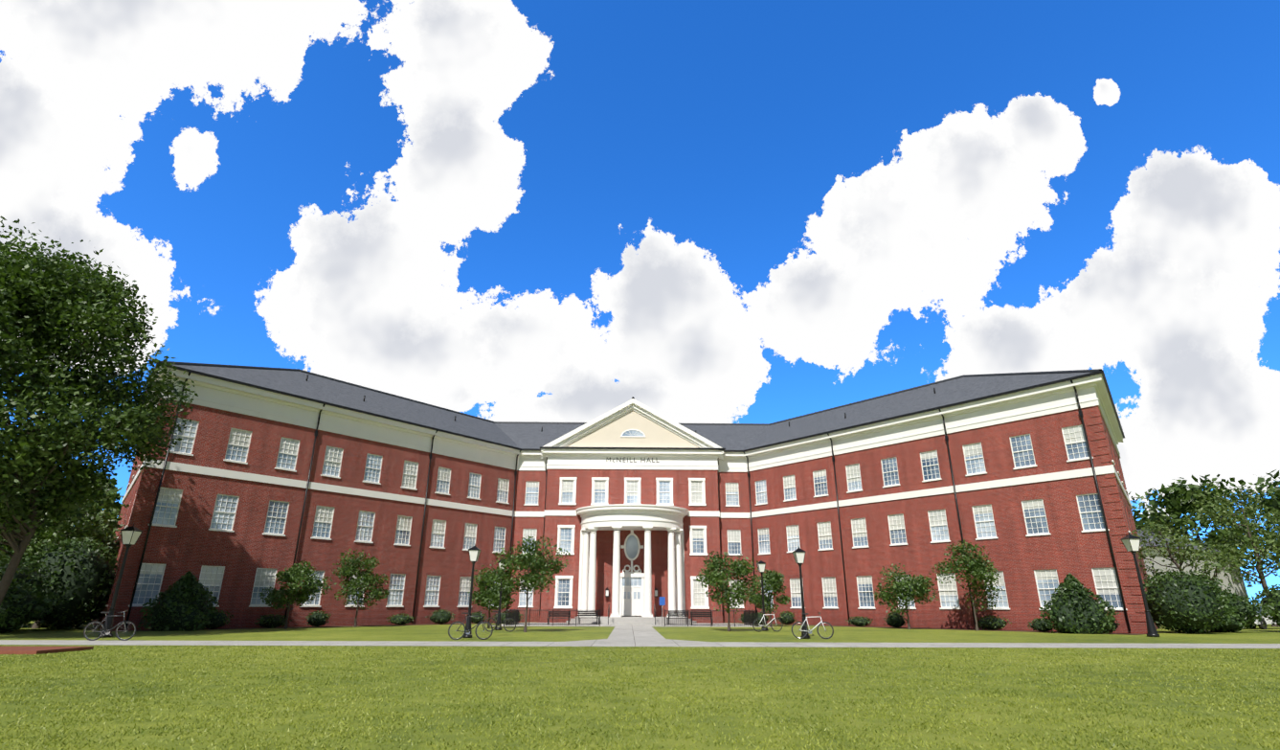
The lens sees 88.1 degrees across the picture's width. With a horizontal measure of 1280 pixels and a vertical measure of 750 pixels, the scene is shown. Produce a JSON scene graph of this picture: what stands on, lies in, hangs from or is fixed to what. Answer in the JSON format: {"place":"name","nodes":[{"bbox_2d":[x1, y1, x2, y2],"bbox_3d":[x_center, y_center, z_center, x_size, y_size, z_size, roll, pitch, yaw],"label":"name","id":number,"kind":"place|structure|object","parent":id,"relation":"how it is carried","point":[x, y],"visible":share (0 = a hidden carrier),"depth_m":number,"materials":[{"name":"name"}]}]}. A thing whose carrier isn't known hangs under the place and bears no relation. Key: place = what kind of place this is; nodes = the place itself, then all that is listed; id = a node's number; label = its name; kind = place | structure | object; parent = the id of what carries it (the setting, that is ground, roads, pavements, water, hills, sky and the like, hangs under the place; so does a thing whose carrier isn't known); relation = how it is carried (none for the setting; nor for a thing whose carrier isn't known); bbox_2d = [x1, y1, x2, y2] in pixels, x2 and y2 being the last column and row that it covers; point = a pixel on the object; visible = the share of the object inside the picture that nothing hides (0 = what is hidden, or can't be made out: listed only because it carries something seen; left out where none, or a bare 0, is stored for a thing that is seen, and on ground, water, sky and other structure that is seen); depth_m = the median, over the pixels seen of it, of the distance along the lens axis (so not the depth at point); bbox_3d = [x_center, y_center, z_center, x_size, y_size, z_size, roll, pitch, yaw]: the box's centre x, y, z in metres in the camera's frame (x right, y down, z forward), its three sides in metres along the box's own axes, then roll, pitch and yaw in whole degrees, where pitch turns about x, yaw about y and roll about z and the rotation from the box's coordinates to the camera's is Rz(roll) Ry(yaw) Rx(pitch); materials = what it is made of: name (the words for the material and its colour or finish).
{"place":"outdoors","nodes":[
{"label":"outdoors","id":0,"kind":"place"},
{"bbox_2d":[91,363,162,628],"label":"wing end wall","id":1,"kind":"structure","parent":0,"point":[131,491],"depth_m":40.28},
{"bbox_2d":[0,620,1279,749],"bbox_3d":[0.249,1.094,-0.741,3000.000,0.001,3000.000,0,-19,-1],"label":"lawn","id":2,"kind":"structure","parent":0,"point":[1269,634],"depth_m":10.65,"materials":[{"name":"green plant"}]},
{"bbox_2d":[0,580,55,631],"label":"shrub","id":3,"kind":"object","parent":2,"relation":"on","point":[20,605],"visible":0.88,"depth_m":30.56,"materials":[{"name":"green plant"}]},
{"bbox_2d":[0,551,67,626],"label":"shrub","id":4,"kind":"object","parent":2,"relation":"on","point":[19,576],"visible":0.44,"depth_m":33.12,"materials":[{"name":"green plant"}]},
{"bbox_2d":[0,466,113,561],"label":"tree","id":5,"kind":"object","parent":2,"relation":"on","point":[29,545],"depth_m":40.12,"materials":[{"name":"green plant"}]},
{"bbox_2d":[0,471,123,547],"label":"tree","id":6,"kind":"object","parent":2,"relation":"on","point":[113,491],"visible":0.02,"depth_m":60.75,"materials":[{"name":"green plant"}]},
{"bbox_2d":[5,484,129,628],"bbox_3d":[-33.104,10.295,38.322,6.652,8.183,6.841,-10,-22,27],"label":"tree","id":7,"kind":"object","parent":2,"relation":"on","point":[105,523],"visible":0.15,"depth_m":38.35,"materials":[{"name":"green plant"}]},
{"bbox_2d":[22,537,118,628],"bbox_3d":[-30.907,11.277,36.011,5.271,4.871,5.551,0,-19,-1],"label":"shrub","id":8,"kind":"object","parent":2,"relation":"on","point":[84,573],"visible":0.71,"depth_m":35.26,"materials":[{"name":"green plant"}]},
{"bbox_2d":[40,527,121,627],"bbox_3d":[-33.349,11.856,39.066,5.935,5.776,6.311,0,-19,-1],"label":"shrub","id":9,"kind":"object","parent":2,"relation":"on","point":[109,543],"visible":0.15,"depth_m":39.62,"materials":[{"name":"green plant"}]},
{"bbox_2d":[0,215,198,605],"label":"tree","id":10,"kind":"object","parent":2,"relation":"on","point":[49,303],"visible":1,"depth_m":27.91,"materials":[{"name":"green plant"}]},
{"bbox_2d":[98,523,142,637],"bbox_3d":[-21.784,8.527,27.702,0.616,4.576,0.616,0,-19,-1],"label":"street lamp","id":11,"kind":"object","parent":2,"relation":"on","point":[130,535],"visible":0.94,"depth_m":27.91,"materials":[{"name":"black metal"}]},
{"bbox_2d":[259,560,336,628],"bbox_3d":[-20.099,12.722,38.511,3.717,3.802,3.494,-9,-21,26],"label":"young tree","id":12,"kind":"object","parent":2,"relation":"on","point":[295,575],"visible":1,"depth_m":38.31,"materials":[{"name":"green plant"}]},
{"bbox_2d":[103,361,521,629],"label":"building wing","id":13,"kind":"structure","parent":2,"relation":"on","point":[257,487],"depth_m":43.62,"materials":[{"name":"red brick"}]},
{"bbox_2d":[106,403,173,617],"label":"quoins","id":14,"kind":"object","parent":13,"relation":"attached to","point":[128,577],"visible":0.5,"depth_m":35.91,"materials":[{"name":"red brick"}]},
{"bbox_2d":[158,360,1101,449],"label":"building roof","id":15,"kind":"structure","parent":13,"relation":"on","point":[538,434],"depth_m":54.69,"materials":[{"name":"grey"}]},
{"bbox_2d":[331,548,389,627],"bbox_3d":[-17.700,13.329,41.543,3.559,4.681,3.948,0,-19,-1],"label":"young tree","id":16,"kind":"object","parent":2,"relation":"on","point":[367,580],"visible":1,"depth_m":41.51,"materials":[{"name":"green plant"}]},
{"bbox_2d":[448,610,493,639],"bbox_3d":[-6.687,9.919,26.169,1.734,1.048,0.583,2,-25,-6],"label":"bicycle","id":17,"kind":"object","parent":2,"relation":"on","point":[467,631],"visible":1,"depth_m":26.11,"materials":[{"name":"black metal"}]},
{"bbox_2d":[463,542,481,637],"bbox_3d":[-7.182,9.144,28.182,0.516,3.829,0.516,0,-19,-1],"label":"street lamp","id":18,"kind":"object","parent":2,"relation":"on","point":[474,551],"visible":0.96,"depth_m":28.30,"materials":[{"name":"black metal"}]},
{"bbox_2d":[468,563,519,628],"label":"young tree","id":19,"kind":"object","parent":2,"relation":"on","point":[483,597],"visible":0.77,"depth_m":39.72,"materials":[{"name":"green plant"}]},
{"bbox_2d":[484,609,516,631],"bbox_3d":[-7.271,12.792,34.398,1.734,1.048,0.583,-2,-14,7],"label":"bicycle","id":20,"kind":"object","parent":2,"relation":"on","point":[498,624],"visible":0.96,"depth_m":34.37,"materials":[{"name":"black"}]},
{"bbox_2d":[494,560,505,629],"bbox_3d":[-7.832,12.261,37.240,0.527,3.916,0.527,0,-19,-1],"label":"street lamp","id":21,"kind":"object","parent":2,"relation":"on","point":[499,614],"visible":0.4,"depth_m":36.90,"materials":[{"name":"black metal"}]},
{"bbox_2d":[492,611,513,623],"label":"shrub","id":22,"kind":"object","parent":2,"relation":"on","point":[503,616],"visible":0.35,"depth_m":49.38,"materials":[{"name":"green plant"}]},
{"bbox_2d":[483,535,570,631],"bbox_3d":[-5.989,10.965,34.949,4.473,4.866,4.000,0,-19,-1],"label":"young tree","id":23,"kind":"object","parent":2,"relation":"on","point":[527,561],"visible":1,"depth_m":34.78,"materials":[{"name":"green plant"}]},
{"bbox_2d":[509,448,546,622],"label":"wall","id":24,"kind":"structure","parent":2,"relation":"on","point":[529,508],"depth_m":57.05,"materials":[{"name":"red brick"}]},
{"bbox_2d":[538,448,547,617],"bbox_3d":[-8.393,13.212,55.723,0.680,14.310,1.510,0,-19,-1],"label":"downspout","id":25,"kind":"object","parent":2,"relation":"on","point":[544,520],"depth_m":56.97,"materials":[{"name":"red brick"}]},
{"bbox_2d":[0,622,1145,653],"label":"mulch beds","id":26,"kind":"object","parent":2,"relation":"on","point":[26,649],"visible":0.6,"depth_m":34.77,"materials":[{"name":"brown soil"}]},
{"bbox_2d":[137,570,218,630],"bbox_3d":[-24.174,11.983,35.118,3.675,3.050,3.867,0,-19,-1],"label":"shrub","id":27,"kind":"object","parent":26,"relation":"on","point":[182,605],"visible":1,"depth_m":34.09,"materials":[{"name":"green plant"}]},
{"bbox_2d":[202,608,234,628],"bbox_3d":[-23.719,13.564,36.790,2.024,1.047,2.112,0,-19,-1],"label":"shrub","id":28,"kind":"object","parent":26,"relation":"on","point":[221,618],"visible":0.65,"depth_m":36.48,"materials":[{"name":"green plant"}]},
{"bbox_2d":[254,613,291,628],"bbox_3d":[-21.588,14.377,38.639,1.962,0.811,2.089,0,-19,-1],"label":"shrub","id":29,"kind":"object","parent":26,"relation":"on","point":[270,620],"visible":0.96,"depth_m":38.40,"materials":[{"name":"green plant"}]},
{"bbox_2d":[306,609,331,626],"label":"shrub","id":30,"kind":"object","parent":26,"relation":"on","point":[316,618],"visible":1,"depth_m":40.95,"materials":[{"name":"green plant"}]},
{"bbox_2d":[386,612,415,624],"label":"shrub","id":31,"kind":"object","parent":26,"relation":"on","point":[401,618],"visible":0.96,"depth_m":45.35,"materials":[{"name":"green plant"}]},
{"bbox_2d":[426,608,455,624],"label":"shrub","id":32,"kind":"object","parent":26,"relation":"on","point":[442,616],"visible":1,"depth_m":47.27,"materials":[{"name":"green plant"}]},
{"bbox_2d":[471,610,486,623],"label":"shrub","id":33,"kind":"object","parent":26,"relation":"on","point":[476,619],"visible":0.85,"depth_m":49.42,"materials":[{"name":"green plant"}]},
{"bbox_2d":[507,610,523,622],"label":"shrub","id":34,"kind":"object","parent":26,"relation":"on","point":[520,617],"visible":0.1,"depth_m":51.97,"materials":[{"name":"green plant"}]},
{"bbox_2d":[739,611,751,622],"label":"shrub","id":35,"kind":"object","parent":26,"relation":"on","point":[742,616],"visible":0.29,"depth_m":52.14,"materials":[{"name":"green plant"}]},
{"bbox_2d":[776,610,797,624],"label":"shrub","id":36,"kind":"object","parent":26,"relation":"on","point":[787,617],"visible":0.98,"depth_m":49.88,"materials":[{"name":"green plant"}]},
{"bbox_2d":[845,615,872,626],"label":"shrub","id":37,"kind":"object","parent":26,"relation":"on","point":[858,620],"visible":1,"depth_m":45.83,"materials":[{"name":"green plant"}]},
{"bbox_2d":[884,611,907,627],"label":"shrub","id":38,"kind":"object","parent":26,"relation":"on","point":[898,620],"visible":0.94,"depth_m":43.41,"materials":[{"name":"green plant"}]},
{"bbox_2d":[977,614,1011,629],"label":"shrub","id":39,"kind":"object","parent":26,"relation":"on","point":[989,622],"visible":1,"depth_m":39.29,"materials":[{"name":"green plant"}]},
{"bbox_2d":[1027,617,1055,631],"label":"shrub","id":40,"kind":"object","parent":26,"relation":"on","point":[1037,624],"visible":0.67,"depth_m":36.93,"materials":[{"name":"green plant"}]},
{"bbox_2d":[1038,573,1119,633],"bbox_3d":[23.268,12.320,35.671,3.945,3.140,3.816,0,-19,-1],"label":"shrub","id":41,"kind":"object","parent":26,"relation":"on","point":[1074,606],"visible":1,"depth_m":34.83,"materials":[{"name":"green plant"}]},
{"bbox_2d":[1103,616,1120,632],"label":"shrub","id":42,"kind":"object","parent":26,"relation":"on","point":[1115,625],"visible":0.25,"depth_m":34.79,"materials":[{"name":"green plant"}]},
{"bbox_2d":[538,446,725,623],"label":"building facade","id":43,"kind":"structure","parent":2,"relation":"on","point":[680,477],"depth_m":56.48,"materials":[{"name":"red brick"}]},
{"bbox_2d":[605,529,657,616],"bbox_3d":[-0.671,16.268,54.519,4.300,6.840,0.381,0,-19,-1],"label":"front door","id":44,"kind":"structure","parent":43,"relation":"in","point":[632,595],"depth_m":54.27,"materials":[{"name":"white wood"}]},
{"bbox_2d":[540,398,723,460],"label":"pediment","id":45,"kind":"structure","parent":43,"relation":"on","point":[633,422],"depth_m":58.45,"materials":[{"name":"beige paint"}]},
{"bbox_2d":[606,457,659,462],"bbox_3d":[-0.621,7.413,57.745,4.606,0.417,0.020,0,-19,-1],"label":"building lettering","id":46,"kind":"object","parent":43,"relation":"attached to","point":[632,461],"visible":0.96,"depth_m":57.72,"materials":[{"name":"grey"}]},
{"bbox_2d":[0,622,1279,648],"bbox_3d":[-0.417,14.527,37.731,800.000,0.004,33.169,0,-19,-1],"label":"concrete paths","id":47,"kind":"structure","parent":2,"relation":"on","point":[635,635],"depth_m":23.77,"materials":[{"name":"grey concrete"}]},
{"bbox_2d":[83,609,135,640],"bbox_3d":[-19.642,9.308,24.556,1.734,1.048,0.583,4,-13,-10],"label":"bicycle","id":48,"kind":"object","parent":47,"relation":"on","point":[106,631],"visible":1,"depth_m":24.53,"materials":[{"name":"black metal"}]},
{"bbox_2d":[547,610,570,623],"bbox_3d":[-5.774,17.271,47.029,1.600,0.920,0.550,0,-19,-1],"label":"bench","id":49,"kind":"object","parent":47,"relation":"on","point":[561,613],"visible":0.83,"depth_m":47.33,"materials":[{"name":"black metal"}]},
{"bbox_2d":[577,610,599,623],"bbox_3d":[-3.819,18.047,49.228,1.600,0.920,0.550,6,-20,-17],"label":"bench","id":50,"kind":"object","parent":47,"relation":"on","point":[578,613],"visible":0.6,"depth_m":49.48,"materials":[{"name":"black metal"}]},
{"bbox_2d":[505,604,758,626],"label":"patio fence railings","id":51,"kind":"object","parent":47,"relation":"on","point":[746,623],"visible":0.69,"depth_m":44.86,"materials":[{"name":"black metal"}]},
{"bbox_2d":[566,503,696,624],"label":"portico","id":52,"kind":"structure","parent":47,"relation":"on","point":[617,518],"depth_m":52.98,"materials":[{"name":"paint"}]},
{"bbox_2d":[659,596,665,620],"bbox_3d":[1.576,16.702,46.794,0.400,1.900,0.060,0,-19,-1],"label":"blue sign","id":53,"kind":"object","parent":47,"relation":"on","point":[662,600],"visible":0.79,"depth_m":46.97,"materials":[{"name":"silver metal"}]},
{"bbox_2d":[666,610,689,624],"bbox_3d":[2.798,18.038,49.133,1.600,0.920,0.550,-5,-20,15],"label":"bench","id":54,"kind":"object","parent":47,"relation":"on","point":[675,613],"visible":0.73,"depth_m":49.41,"materials":[{"name":"black metal"}]},
{"bbox_2d":[690,610,712,625],"bbox_3d":[4.420,17.459,47.458,1.600,0.920,0.550,0,-19,-1],"label":"bench","id":55,"kind":"object","parent":47,"relation":"on","point":[702,616],"visible":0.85,"depth_m":47.77,"materials":[{"name":"black metal"}]},
{"bbox_2d":[717,449,725,620],"bbox_3d":[7.065,13.346,55.943,0.680,14.310,1.510,0,-19,-1],"label":"downspout","id":56,"kind":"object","parent":2,"relation":"on","point":[719,523],"depth_m":56.89,"materials":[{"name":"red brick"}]},
{"bbox_2d":[696,550,760,630],"bbox_3d":[4.947,11.951,36.789,3.683,4.294,4.333,0,-19,-1],"label":"young tree","id":57,"kind":"object","parent":2,"relation":"on","point":[713,574],"visible":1,"depth_m":36.55,"materials":[{"name":"green plant"}]},
{"bbox_2d":[718,449,753,622],"bbox_3d":[8.057,13.509,56.401,2.680,14.310,0.790,0,-19,-1],"label":"wall section","id":58,"kind":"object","parent":2,"relation":"on","point":[734,527],"depth_m":57.17,"materials":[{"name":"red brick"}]},
{"bbox_2d":[748,611,769,624],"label":"shrub","id":59,"kind":"object","parent":2,"relation":"on","point":[759,616],"visible":0.23,"depth_m":49.72,"materials":[{"name":"green plant"}]},
{"bbox_2d":[756,560,768,630],"bbox_3d":[7.002,12.480,37.709,0.527,3.915,0.527,0,-19,-1],"label":"street lamp","id":60,"kind":"object","parent":2,"relation":"on","point":[761,564],"visible":0.9,"depth_m":37.86,"materials":[{"name":"black metal"}]},
{"bbox_2d":[752,610,782,631],"bbox_3d":[6.898,13.315,35.745,1.734,1.048,0.583,5,-14,-12],"label":"bicycle","id":61,"kind":"object","parent":2,"relation":"on","point":[765,624],"visible":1,"depth_m":35.72,"materials":[{"name":"silver metal"}]},
{"bbox_2d":[746,568,790,626],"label":"young tree","id":62,"kind":"object","parent":2,"relation":"on","point":[774,579],"visible":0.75,"depth_m":44.92,"materials":[{"name":"green plant"}]},
{"bbox_2d":[792,546,809,638],"bbox_3d":[7.009,9.353,28.630,0.516,3.829,0.516,0,-19,-1],"label":"street lamp","id":63,"kind":"object","parent":2,"relation":"on","point":[798,553],"visible":0.96,"depth_m":28.76,"materials":[{"name":"black metal"}]},
{"bbox_2d":[791,611,833,638],"bbox_3d":[7.276,10.594,27.952,1.734,1.048,0.583,-5,-27,13],"label":"bicycle","id":64,"kind":"object","parent":2,"relation":"on","point":[809,630],"visible":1,"depth_m":27.89,"materials":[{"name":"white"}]},
{"bbox_2d":[874,562,940,628],"bbox_3d":[16.470,13.679,41.084,3.922,3.952,3.257,-15,-24,36],"label":"young tree","id":65,"kind":"object","parent":2,"relation":"on","point":[911,587],"visible":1,"depth_m":40.74,"materials":[{"name":"green plant"}]},
{"bbox_2d":[742,370,1147,632],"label":"building wing","id":66,"kind":"structure","parent":2,"relation":"on","point":[1009,481],"depth_m":44.29,"materials":[{"name":"red brick"}]},
{"bbox_2d":[1085,408,1145,621],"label":"quoins","id":67,"kind":"object","parent":66,"relation":"attached to","point":[1113,497],"visible":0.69,"depth_m":36.91,"materials":[{"name":"red brick"}]},
{"bbox_2d":[928,538,1002,630],"bbox_3d":[19.583,12.457,39.426,3.841,5.187,3.934,-12,-23,31],"label":"young tree","id":68,"kind":"object","parent":2,"relation":"on","point":[976,568],"visible":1,"depth_m":39.03,"materials":[{"name":"green plant"}]},
{"bbox_2d":[1121,532,1159,636],"bbox_3d":[24.099,9.999,31.825,0.651,4.836,0.651,0,-19,-1],"label":"street lamp","id":69,"kind":"object","parent":2,"relation":"on","point":[1131,543],"visible":1,"depth_m":31.88,"materials":[{"name":"black metal"}]},
{"bbox_2d":[1127,492,1167,529],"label":"tree","id":70,"kind":"object","parent":2,"relation":"on","point":[1140,504],"depth_m":100.47,"materials":[{"name":"green plant"}]},
{"bbox_2d":[1142,570,1238,633],"bbox_3d":[29.681,12.286,35.924,5.252,3.370,4.590,0,-19,-1],"label":"shrub","id":71,"kind":"object","parent":2,"relation":"on","point":[1189,603],"visible":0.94,"depth_m":35.19,"materials":[{"name":"green plant"}]},
{"bbox_2d":[1136,528,1249,601],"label":"building","id":72,"kind":"structure","parent":2,"relation":"on","point":[1239,589],"depth_m":70.44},
{"bbox_2d":[1131,514,1258,588],"bbox_3d":[33.004,12.453,41.907,8.052,7.070,9.170,16,-25,-38],"label":"tree","id":73,"kind":"object","parent":2,"relation":"on","point":[1184,556],"visible":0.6,"depth_m":41.27,"materials":[{"name":"green plant"}]},
{"bbox_2d":[1131,473,1264,572],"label":"tree","id":74,"kind":"object","parent":2,"relation":"on","point":[1178,502],"visible":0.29,"depth_m":76.76,"materials":[{"name":"green plant"}]},
{"bbox_2d":[1183,481,1279,627],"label":"tree","id":75,"kind":"object","parent":2,"relation":"on","point":[1219,513],"visible":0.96,"depth_m":50.91,"materials":[{"name":"green plant"}]},
{"bbox_2d":[1205,591,1276,631],"bbox_3d":[33.331,13.451,37.692,3.937,2.331,4.385,18,-26,-42],"label":"shrub","id":76,"kind":"object","parent":2,"relation":"on","point":[1246,612],"visible":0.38,"depth_m":36.72,"materials":[{"name":"green plant"}]},
{"bbox_2d":[1228,469,1279,558],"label":"tree","id":77,"kind":"object","parent":2,"relation":"on","point":[1272,502],"visible":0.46,"depth_m":68.40,"materials":[{"name":"green plant"}]},
{"bbox_2d":[1249,605,1276,628],"bbox_3d":[41.102,16.178,44.209,4.500,1.442,1.940,9,-21,-24],"label":"parked car","id":78,"kind":"object","parent":2,"relation":"on","point":[1263,623],"visible":0.23,"depth_m":42.84,"materials":[{"name":"white"}]},
{"bbox_2d":[1246,583,1279,627],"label":"shrub","id":79,"kind":"object","parent":2,"relation":"on","point":[1271,597],"visible":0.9,"depth_m":38.44,"materials":[{"name":"green plant"}]},
{"bbox_2d":[1254,492,1279,528],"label":"tree","id":80,"kind":"object","parent":2,"relation":"on","point":[1265,518],"visible":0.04,"depth_m":85.87,"materials":[{"name":"green plant"}]},
{"bbox_2d":[0,0,1279,604],"label":"sky","id":81,"kind":"structure","parent":0,"point":[541,211],"materials":[{"name":"blue"}]},
{"bbox_2d":[1094,372,1158,628],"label":"building side wall","id":82,"kind":"structure","parent":0,"point":[1112,429],"depth_m":43.62,"materials":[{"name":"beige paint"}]}
]}

